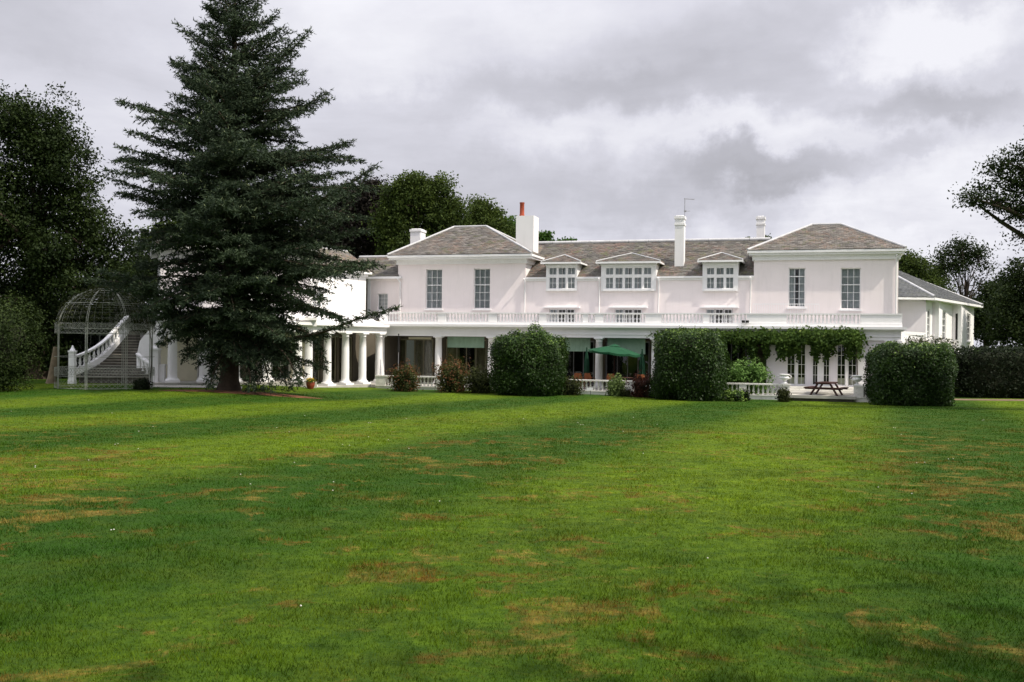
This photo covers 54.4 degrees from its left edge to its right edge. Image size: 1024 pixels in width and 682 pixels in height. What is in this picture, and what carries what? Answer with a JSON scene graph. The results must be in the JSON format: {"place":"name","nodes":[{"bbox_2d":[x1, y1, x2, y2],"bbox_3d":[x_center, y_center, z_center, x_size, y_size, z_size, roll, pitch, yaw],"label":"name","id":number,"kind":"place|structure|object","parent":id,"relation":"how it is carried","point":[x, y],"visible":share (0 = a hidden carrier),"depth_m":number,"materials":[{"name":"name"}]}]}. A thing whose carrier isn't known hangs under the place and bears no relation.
{"place":"outdoors","nodes":[
{"label":"outdoors","id":0,"kind":"place"},
{"bbox_2d":[150,385,241,388],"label":"path","id":1,"kind":"structure","parent":0,"point":[200,386],"depth_m":51.67,"materials":[{"name":"grey concrete"}]},
{"bbox_2d":[0,348,1023,681],"bbox_3d":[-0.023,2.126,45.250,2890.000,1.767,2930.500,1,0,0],"label":"lawn","id":2,"kind":"structure","parent":0,"point":[516,642],"depth_m":9.31,"materials":[{"name":"green plant"}]},
{"bbox_2d":[0,290,63,391],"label":"olive shrub","id":3,"kind":"object","parent":2,"relation":"on","point":[13,334],"visible":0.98,"depth_m":45.07,"materials":[{"name":"green plant"}]},
{"bbox_2d":[46,347,56,383],"bbox_3d":[-24.702,1.361,53.500,0.694,2.105,0.600,1,0,0],"label":"bare stump","id":4,"kind":"object","parent":2,"relation":"on","point":[50,377],"visible":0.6,"depth_m":53.34,"materials":[{"name":"wood"}]},
{"bbox_2d":[16,304,105,378],"bbox_3d":[-29.886,-0.409,61.133,10.385,5.692,6.184,1,0,0],"label":"dark shrub","id":5,"kind":"object","parent":2,"relation":"on","point":[68,341],"visible":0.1,"depth_m":60.16,"materials":[{"name":"green plant"}]},
{"bbox_2d":[0,79,158,378],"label":"dark lime tree","id":6,"kind":"object","parent":2,"relation":"on","point":[51,270],"visible":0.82,"depth_m":58.01,"materials":[{"name":"green plant"}]},
{"bbox_2d":[54,283,154,389],"bbox_3d":[-20.077,-0.295,49.200,4.613,5.228,4.615,1,0,0],"label":"iron gazebo","id":7,"kind":"object","parent":2,"relation":"on","point":[152,371],"visible":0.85,"depth_m":48.03,"materials":[{"name":"grey metal"}]},
{"bbox_2d":[52,285,156,385],"bbox_3d":[-20.050,-0.248,49.207,4.846,5.138,4.813,1,0,0],"label":"climbing rose","id":8,"kind":"object","parent":7,"relation":"attached to","point":[96,289],"visible":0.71,"depth_m":48.47,"materials":[{"name":"green plant"}]},
{"bbox_2d":[66,311,149,376],"bbox_3d":[-24.168,0.409,63.134,7.517,4.550,4.150,1,0,12],"label":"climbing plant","id":9,"kind":"object","parent":2,"relation":"on","point":[97,336],"visible":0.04,"depth_m":61.56,"materials":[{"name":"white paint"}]},
{"bbox_2d":[80,334,107,365],"bbox_3d":[-25.823,0.916,61.647,2.000,2.700,0.060,1,0,12],"label":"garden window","id":10,"kind":"structure","parent":9,"relation":"in","point":[81,334],"depth_m":61.68,"materials":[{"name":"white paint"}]},
{"bbox_2d":[74,305,153,332],"bbox_3d":[-24.583,-1.364,61.060,7.439,1.843,0.331,1,0,12],"label":"ivy","id":11,"kind":"object","parent":9,"relation":"attached to","point":[140,319],"visible":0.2,"depth_m":60.77,"materials":[{"name":"green plant"}]},
{"bbox_2d":[61,237,157,338],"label":"dark holly tree","id":12,"kind":"object","parent":2,"relation":"on","point":[149,260],"visible":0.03,"depth_m":65.42,"materials":[{"name":"green plant"}]},
{"bbox_2d":[68,308,181,383],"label":"curved staircase","id":13,"kind":"structure","parent":2,"relation":"on","point":[137,347],"depth_m":55.10,"materials":[{"name":"stone"}]},
{"bbox_2d":[132,377,152,389],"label":"shrub","id":14,"kind":"object","parent":2,"relation":"on","point":[141,384],"visible":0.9,"depth_m":47.51,"materials":[{"name":"green plant"}]},
{"bbox_2d":[135,218,178,253],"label":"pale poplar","id":15,"kind":"object","parent":2,"relation":"on","point":[154,227],"visible":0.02,"depth_m":87.11,"materials":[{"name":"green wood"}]},
{"bbox_2d":[150,230,316,387],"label":"portico wing","id":16,"kind":"structure","parent":2,"relation":"on","point":[178,373],"depth_m":55.58,"materials":[{"name":"white paint"}]},
{"bbox_2d":[159,390,321,398],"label":"bare earth","id":17,"kind":"structure","parent":2,"relation":"on","point":[257,393],"depth_m":46.81,"materials":[{"name":"brown soil"}]},
{"bbox_2d":[80,0,402,393],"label":"blue cedar","id":18,"kind":"object","parent":2,"relation":"on","point":[256,220],"visible":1,"depth_m":46.66,"materials":[{"name":"green plant"}]},
{"bbox_2d":[198,248,389,387],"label":"colonnade wing","id":19,"kind":"structure","parent":2,"relation":"on","point":[354,355],"depth_m":62.02,"materials":[{"name":"white paint"}]},
{"bbox_2d":[271,353,283,376],"bbox_3d":[-13.785,1.108,58.105,0.060,2.820,1.350,1,0,30],"label":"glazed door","id":20,"kind":"structure","parent":19,"relation":"in","point":[272,368],"depth_m":58.23,"materials":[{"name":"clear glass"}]},
{"bbox_2d":[313,344,318,381],"bbox_3d":[-12.235,1.125,60.789,0.060,2.820,1.350,1,0,30],"label":"glazed door","id":21,"kind":"structure","parent":19,"relation":"in","point":[315,374],"depth_m":61.11,"materials":[{"name":"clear glass"}]},
{"bbox_2d":[323,337,335,381],"bbox_3d":[-11.460,1.134,62.132,0.060,2.820,1.350,1,0,30],"label":"glazed door","id":22,"kind":"structure","parent":19,"relation":"in","point":[333,340],"depth_m":62.56,"materials":[{"name":"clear glass"}]},
{"bbox_2d":[339,337,351,380],"bbox_3d":[-10.685,1.143,63.474,0.060,2.820,1.350,1,0,30],"label":"glazed door","id":23,"kind":"structure","parent":19,"relation":"in","point":[340,338],"depth_m":63.87,"materials":[{"name":"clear glass"}]},
{"bbox_2d":[305,377,316,388],"bbox_3d":[-11.113,2.277,54.623,0.750,0.698,0.696,1,0,38],"label":"flower pot","id":24,"kind":"object","parent":2,"relation":"on","point":[310,383],"visible":1,"depth_m":54.43,"materials":[{"name":"orange ceramic"}]},
{"bbox_2d":[298,175,399,310],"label":"copper beech","id":25,"kind":"object","parent":2,"relation":"on","point":[362,245],"visible":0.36,"depth_m":88.71,"materials":[{"name":"green plant"}]},
{"bbox_2d":[386,358,422,391],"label":"rose shrub","id":26,"kind":"object","parent":2,"relation":"on","point":[403,377],"visible":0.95,"depth_m":56.73,"materials":[{"name":"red plant"}]},
{"bbox_2d":[360,169,475,255],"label":"green beech","id":27,"kind":"object","parent":2,"relation":"on","point":[415,199],"visible":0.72,"depth_m":85.05,"materials":[{"name":"green plant"}]},
{"bbox_2d":[431,353,472,392],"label":"rose shrub","id":28,"kind":"object","parent":2,"relation":"on","point":[451,377],"visible":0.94,"depth_m":56.16,"materials":[{"name":"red plant"}]},
{"bbox_2d":[460,360,495,393],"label":"rose shrub","id":29,"kind":"object","parent":2,"relation":"on","point":[479,384],"visible":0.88,"depth_m":55.74,"materials":[{"name":"green plant"}]},
{"bbox_2d":[465,193,515,237],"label":"green beech","id":30,"kind":"object","parent":2,"relation":"on","point":[486,212],"visible":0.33,"depth_m":91.28,"materials":[{"name":"green plant"}]},
{"bbox_2d":[375,375,634,394],"bbox_3d":[0.199,2.677,57.773,17.539,1.050,0.340,1,0,16],"label":"terrace balustrade","id":31,"kind":"object","parent":2,"relation":"on","point":[382,381],"visible":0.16,"depth_m":59.05,"materials":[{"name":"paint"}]},
{"bbox_2d":[506,215,517,238],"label":"bright young tree","id":32,"kind":"object","parent":2,"relation":"on","point":[512,218],"visible":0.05,"depth_m":99.19,"materials":[{"name":"green plant"}]},
{"bbox_2d":[486,320,569,396],"bbox_3d":[1.024,0.956,54.944,4.495,4.208,4.197,1,0,16],"label":"laurel bush","id":33,"kind":"object","parent":2,"relation":"on","point":[530,362],"visible":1,"depth_m":53.53,"materials":[{"name":"green plant"}]},
{"bbox_2d":[538,230,554,240],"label":"bright young tree","id":34,"kind":"object","parent":2,"relation":"on","point":[544,236],"visible":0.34,"depth_m":99.36,"materials":[{"name":"green plant"}]},
{"bbox_2d":[557,236,577,240],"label":"bright young tree","id":35,"kind":"object","parent":2,"relation":"on","point":[567,239],"visible":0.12,"depth_m":103.43,"materials":[{"name":"green plant"}]},
{"bbox_2d":[556,374,585,395],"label":"shrub","id":36,"kind":"object","parent":2,"relation":"on","point":[572,387],"visible":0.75,"depth_m":54.91,"materials":[{"name":"green plant"}]},
{"bbox_2d":[604,373,626,395],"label":"shrub","id":37,"kind":"object","parent":2,"relation":"on","point":[614,384],"depth_m":55.03,"materials":[{"name":"green plant"}]},
{"bbox_2d":[618,387,631,396],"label":"shrub","id":38,"kind":"object","parent":2,"relation":"on","point":[625,392],"visible":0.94,"depth_m":54.83,"materials":[{"name":"green plant"}]},
{"bbox_2d":[357,202,906,393],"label":"country house","id":39,"kind":"structure","parent":2,"relation":"on","point":[468,291],"depth_m":61.74,"materials":[{"name":"paint"}]},
{"bbox_2d":[378,294,387,311],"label":"window","id":40,"kind":"structure","parent":39,"relation":"in","point":[382,298],"depth_m":66.71,"materials":[{"name":"white paint"}]},
{"bbox_2d":[424,269,442,309],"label":"window","id":41,"kind":"structure","parent":39,"relation":"in","point":[433,277],"depth_m":65.57,"materials":[{"name":"white paint"}]},
{"bbox_2d":[472,269,490,309],"bbox_3d":[-1.925,-3.338,64.525,1.284,2.714,0.346,1,0,16],"label":"window","id":42,"kind":"structure","parent":39,"relation":"in","point":[481,277],"depth_m":64.64,"materials":[{"name":"grey glass"}]},
{"bbox_2d":[549,277,556,288],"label":"window","id":43,"kind":"structure","parent":39,"relation":"in","point":[552,280],"depth_m":63.21,"materials":[{"name":"white paint"}]},
{"bbox_2d":[549,267,556,274],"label":"window","id":44,"kind":"structure","parent":39,"relation":"in","point":[551,272],"depth_m":63.19,"materials":[{"name":"white paint"}]},
{"bbox_2d":[550,309,557,321],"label":"window","id":45,"kind":"structure","parent":39,"relation":"in","point":[551,310],"depth_m":63.21,"materials":[{"name":"white paint"}]},
{"bbox_2d":[558,277,565,288],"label":"window","id":46,"kind":"structure","parent":39,"relation":"in","point":[559,278],"depth_m":62.99,"materials":[{"name":"white paint"}]},
{"bbox_2d":[558,267,565,274],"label":"window","id":47,"kind":"structure","parent":39,"relation":"in","point":[561,270],"depth_m":62.99,"materials":[{"name":"white paint"}]},
{"bbox_2d":[567,277,574,288],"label":"window","id":48,"kind":"structure","parent":39,"relation":"in","point":[570,280],"depth_m":62.82,"materials":[{"name":"white paint"}]},
{"bbox_2d":[567,267,575,274],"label":"window","id":49,"kind":"structure","parent":39,"relation":"in","point":[570,270],"depth_m":62.82,"materials":[{"name":"white paint"}]},
{"bbox_2d":[584,347,588,388],"bbox_3d":[4.398,1.583,58.743,0.480,2.430,0.456,1,0,16],"label":"folded parasol","id":50,"kind":"object","parent":39,"relation":"on","point":[586,365],"visible":0.66,"depth_m":58.65,"materials":[{"name":"green fabric"}]},
{"bbox_2d":[605,277,613,288],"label":"window","id":51,"kind":"structure","parent":39,"relation":"in","point":[609,281],"depth_m":62.15,"materials":[{"name":"white paint"}]},
{"bbox_2d":[605,268,613,274],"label":"window","id":52,"kind":"structure","parent":39,"relation":"in","point":[609,271],"depth_m":62.21,"materials":[{"name":"grey glass"}]},
{"bbox_2d":[589,343,640,374],"bbox_3d":[5.912,1.475,57.575,2.887,2.680,2.887,1,0,-7],"label":"parasol","id":53,"kind":"object","parent":39,"relation":"on","point":[614,349],"visible":0.88,"depth_m":56.73,"materials":[{"name":"green fabric"}]},
{"bbox_2d":[615,277,622,288],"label":"window","id":54,"kind":"structure","parent":39,"relation":"in","point":[616,278],"depth_m":61.97,"materials":[{"name":"white paint"}]},
{"bbox_2d":[615,267,622,274],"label":"window","id":55,"kind":"structure","parent":39,"relation":"in","point":[616,268],"depth_m":61.99,"materials":[{"name":"white paint"}]},
{"bbox_2d":[615,309,623,321],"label":"window","id":56,"kind":"structure","parent":39,"relation":"in","point":[616,310],"depth_m":62.06,"materials":[{"name":"white paint"}]},
{"bbox_2d":[624,277,632,288],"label":"window","id":57,"kind":"structure","parent":39,"relation":"in","point":[626,279],"depth_m":61.82,"materials":[{"name":"white paint"}]},
{"bbox_2d":[624,267,632,274],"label":"window","id":58,"kind":"structure","parent":39,"relation":"in","point":[626,269],"depth_m":61.82,"materials":[{"name":"white paint"}]},
{"bbox_2d":[634,277,641,288],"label":"window","id":59,"kind":"structure","parent":39,"relation":"in","point":[635,278],"depth_m":61.65,"materials":[{"name":"white paint"}]},
{"bbox_2d":[634,267,641,274],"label":"window","id":60,"kind":"structure","parent":39,"relation":"in","point":[635,268],"depth_m":61.65,"materials":[{"name":"white paint"}]},
{"bbox_2d":[638,349,644,375],"bbox_3d":[7.550,1.643,57.828,0.480,2.380,0.456,1,0,16],"label":"folded parasol","id":61,"kind":"object","parent":39,"relation":"on","point":[642,365],"visible":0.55,"depth_m":57.72,"materials":[{"name":"green fabric"}]},
{"bbox_2d":[643,277,651,288],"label":"window","id":62,"kind":"structure","parent":39,"relation":"in","point":[647,281],"depth_m":61.49,"materials":[{"name":"white paint"}]},
{"bbox_2d":[643,267,651,274],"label":"window","id":63,"kind":"structure","parent":39,"relation":"in","point":[646,270],"depth_m":61.49,"materials":[{"name":"grey glass"}]},
{"bbox_2d":[706,309,714,322],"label":"window","id":64,"kind":"structure","parent":39,"relation":"in","point":[707,310],"depth_m":60.49,"materials":[{"name":"white paint"}]},
{"bbox_2d":[706,277,714,288],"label":"window","id":65,"kind":"structure","parent":39,"relation":"in","point":[710,281],"depth_m":60.42,"materials":[{"name":"white paint"}]},
{"bbox_2d":[706,267,714,274],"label":"window","id":66,"kind":"structure","parent":39,"relation":"in","point":[709,270],"depth_m":60.42,"materials":[{"name":"white paint"}]},
{"bbox_2d":[716,277,723,288],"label":"window","id":67,"kind":"structure","parent":39,"relation":"in","point":[717,278],"depth_m":60.27,"materials":[{"name":"white paint"}]},
{"bbox_2d":[716,267,723,274],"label":"window","id":68,"kind":"structure","parent":39,"relation":"in","point":[717,268],"depth_m":60.27,"materials":[{"name":"white paint"}]},
{"bbox_2d":[725,277,733,288],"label":"window","id":69,"kind":"structure","parent":39,"relation":"in","point":[729,281],"depth_m":60.11,"materials":[{"name":"white paint"}]},
{"bbox_2d":[726,267,733,274],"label":"window","id":70,"kind":"structure","parent":39,"relation":"in","point":[729,270],"depth_m":60.11,"materials":[{"name":"white paint"}]},
{"bbox_2d":[648,325,871,381],"bbox_3d":[13.564,0.990,56.002,12.646,3.829,1.486,1,0,16],"label":"wisteria","id":71,"kind":"object","parent":39,"relation":"on","point":[790,342],"visible":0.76,"depth_m":55.30,"materials":[{"name":"green plant"}]},
{"bbox_2d":[787,357,794,384],"bbox_3d":[15.751,1.323,56.206,0.469,2.300,0.060,1,0,16],"label":"french window","id":72,"kind":"structure","parent":39,"relation":"in","point":[787,357],"depth_m":56.12,"materials":[{"name":"white paint"}]},
{"bbox_2d":[787,268,806,308],"bbox_3d":[16.897,-3.114,59.058,1.132,2.428,0.349,1,0,16],"label":"window","id":73,"kind":"structure","parent":39,"relation":"in","point":[801,276],"depth_m":59.13,"materials":[{"name":"white paint"}]},
{"bbox_2d":[797,345,805,384],"bbox_3d":[16.299,1.329,56.047,0.469,2.300,0.060,1,0,16],"label":"french window","id":74,"kind":"structure","parent":39,"relation":"in","point":[801,364],"depth_m":56.03,"materials":[{"name":"white paint"}]},
{"bbox_2d":[812,356,817,384],"bbox_3d":[17.006,1.387,55.841,0.320,2.200,0.060,1,0,16],"label":"french door","id":75,"kind":"structure","parent":39,"relation":"in","point":[812,356],"depth_m":55.85,"materials":[{"name":"white paint"}]},
{"bbox_2d":[823,356,829,385],"bbox_3d":[17.584,1.394,55.673,0.360,2.200,0.060,1,0,16],"label":"french door","id":76,"kind":"structure","parent":39,"relation":"in","point":[823,356],"depth_m":55.66,"materials":[{"name":"white paint"}]},
{"bbox_2d":[837,345,845,385],"bbox_3d":[18.341,1.352,55.454,0.483,2.300,0.060,1,0,16],"label":"french window","id":77,"kind":"structure","parent":39,"relation":"in","point":[841,355],"depth_m":55.44,"materials":[{"name":"white paint"}]},
{"bbox_2d":[839,268,861,310],"bbox_3d":[19.803,-3.007,58.215,1.282,2.519,0.353,1,0,16],"label":"window","id":78,"kind":"structure","parent":39,"relation":"in","point":[850,277],"depth_m":58.32,"materials":[{"name":"grey glass"}]},
{"bbox_2d":[848,351,856,385],"bbox_3d":[18.903,1.358,55.291,0.483,2.300,0.060,1,0,16],"label":"french window","id":79,"kind":"structure","parent":39,"relation":"in","point":[852,365],"depth_m":55.28,"materials":[{"name":"white paint"}]},
{"bbox_2d":[625,369,651,397],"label":"dark red shrub","id":80,"kind":"object","parent":2,"relation":"on","point":[640,386],"visible":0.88,"depth_m":54.30,"materials":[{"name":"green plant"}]},
{"bbox_2d":[644,376,659,397],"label":"shrub","id":81,"kind":"object","parent":2,"relation":"on","point":[649,390],"visible":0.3,"depth_m":53.95,"materials":[{"name":"green plant"}]},
{"bbox_2d":[649,325,734,400],"bbox_3d":[9.578,1.181,53.275,4.431,4.071,4.012,1,0,16],"label":"laurel bush","id":82,"kind":"object","parent":2,"relation":"on","point":[692,364],"visible":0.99,"depth_m":51.88,"materials":[{"name":"green plant"}]},
{"bbox_2d":[721,387,749,401],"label":"shrub","id":83,"kind":"object","parent":2,"relation":"on","point":[733,396],"visible":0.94,"depth_m":51.67,"materials":[{"name":"green plant"}]},
{"bbox_2d":[742,389,750,400],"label":"shrub","id":84,"kind":"object","parent":2,"relation":"on","point":[747,396],"visible":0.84,"depth_m":51.83,"materials":[{"name":"green plant"}]},
{"bbox_2d":[725,383,789,399],"bbox_3d":[13.084,2.819,54.029,3.889,1.050,0.340,1,0,16],"label":"terrace balustrade","id":85,"kind":"object","parent":2,"relation":"on","point":[767,396],"visible":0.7,"depth_m":53.83,"materials":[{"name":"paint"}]},
{"bbox_2d":[778,374,791,383],"bbox_3d":[14.663,2.046,53.573,0.588,0.530,0.600,1,0,-24],"label":"stone urn","id":86,"kind":"object","parent":85,"relation":"on","point":[784,377],"visible":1,"depth_m":53.40,"materials":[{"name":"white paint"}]},
{"bbox_2d":[774,384,793,401],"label":"conifer shrub","id":87,"kind":"object","parent":2,"relation":"on","point":[783,395],"visible":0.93,"depth_m":51.72,"materials":[{"name":"green plant"}]},
{"bbox_2d":[790,386,856,401],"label":"garden steps","id":88,"kind":"structure","parent":2,"relation":"on","point":[800,393],"depth_m":52.94,"materials":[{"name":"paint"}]},
{"bbox_2d":[804,381,848,395],"bbox_3d":[16.744,2.535,53.071,1.971,0.698,1.615,1,0,32],"label":"picnic table","id":89,"kind":"object","parent":88,"relation":"on","point":[839,389],"visible":1,"depth_m":52.78,"materials":[{"name":"red wood"}]},
{"bbox_2d":[863,340,958,406],"bbox_3d":[20.179,1.633,50.571,4.315,3.329,4.454,1,0,13],"label":"laurel bush","id":90,"kind":"object","parent":2,"relation":"on","point":[915,374],"visible":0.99,"depth_m":49.01,"materials":[{"name":"green plant"}]},
{"bbox_2d":[901,331,926,342],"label":"garden link wall","id":91,"kind":"structure","parent":2,"relation":"on","point":[905,334],"depth_m":59.91,"materials":[{"name":"white paint"}]},
{"bbox_2d":[898,249,963,295],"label":"green ash","id":92,"kind":"object","parent":2,"relation":"on","point":[910,263],"visible":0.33,"depth_m":94.05,"materials":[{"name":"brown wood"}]},
{"bbox_2d":[902,334,964,351],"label":"white flowering shrub","id":93,"kind":"object","parent":2,"relation":"on","point":[935,341],"visible":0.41,"depth_m":53.42,"materials":[{"name":"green plant"}]},
{"bbox_2d":[898,270,982,354],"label":"wing","id":94,"kind":"structure","parent":2,"relation":"on","point":[930,309],"depth_m":68.70,"materials":[{"name":"white paint"}]},
{"bbox_2d":[927,309,930,341],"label":"window","id":95,"kind":"structure","parent":94,"relation":"in","point":[927,309],"depth_m":67.07,"materials":[{"name":"white paint"}]},
{"bbox_2d":[942,311,944,340],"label":"window","id":96,"kind":"structure","parent":94,"relation":"in","point":[943,312],"depth_m":69.97,"materials":[{"name":"white paint"}]},
{"bbox_2d":[967,314,971,342],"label":"window","id":97,"kind":"structure","parent":94,"relation":"in","point":[968,315],"depth_m":75.77,"materials":[{"name":"white paint"}]},
{"bbox_2d":[925,233,999,298],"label":"spindly tree","id":98,"kind":"object","parent":2,"relation":"on","point":[968,257],"visible":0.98,"depth_m":83.76,"materials":[{"name":"green plant"}]},
{"bbox_2d":[957,273,1009,346],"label":"dark oak","id":99,"kind":"object","parent":2,"relation":"on","point":[983,291],"visible":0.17,"depth_m":98.11,"materials":[{"name":"green plant"}]},
{"bbox_2d":[947,125,1023,251],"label":"overhanging oak","id":100,"kind":"object","parent":2,"relation":"on","point":[1016,212],"visible":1,"depth_m":42.87,"materials":[{"name":"green plant"}]},
{"bbox_2d":[950,345,1023,398],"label":"dark hedge","id":101,"kind":"object","parent":2,"relation":"on","point":[989,372],"visible":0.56,"depth_m":57.72,"materials":[{"name":"green plant"}]},
{"bbox_2d":[973,252,1023,351],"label":"dark oak","id":102,"kind":"object","parent":2,"relation":"on","point":[1009,316],"visible":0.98,"depth_m":71.54,"materials":[{"name":"green plant"}]},
{"bbox_2d":[0,0,1023,347],"label":"sky","id":103,"kind":"structure","parent":0,"point":[603,118],"materials":[{"name":"grey"}]},
{"bbox_2d":[584,373,594,388],"bbox_3d":[4.493,2.332,58.129,0.578,0.936,0.572,1,0,-44],"label":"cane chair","id":104,"kind":"object","parent":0,"point":[587,376],"visible":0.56,"depth_m":57.92,"materials":[{"name":"brown wicker"}]},
{"bbox_2d":[954,399,1023,400],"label":"gravel path","id":105,"kind":"structure","parent":0,"point":[994,399],"depth_m":55.85,"materials":[{"name":"beige gravel"}]},
{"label":"terrace paving","id":106,"kind":"structure","parent":0,"visible":0},
{"bbox_2d":[724,356,775,394],"bbox_3d":[12.844,1.941,55.590,3.681,2.244,3.659,1,0,0],"label":"bright shrub","id":107,"kind":"object","parent":106,"relation":"on","point":[745,373],"visible":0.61,"depth_m":54.74,"materials":[{"name":"green plant"}]},
{"bbox_2d":[853,385,868,401],"bbox_3d":[18.733,2.881,52.388,1.490,1.050,0.340,1,0,16],"label":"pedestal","id":108,"kind":"object","parent":106,"relation":"on","point":[859,393],"visible":0.35,"depth_m":52.37,"materials":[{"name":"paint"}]},
{"bbox_2d":[850,375,863,385],"bbox_3d":[18.208,2.085,52.543,0.600,0.530,0.588,1,0,-34],"label":"stone urn","id":109,"kind":"object","parent":108,"relation":"on","point":[856,378],"visible":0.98,"depth_m":52.41,"materials":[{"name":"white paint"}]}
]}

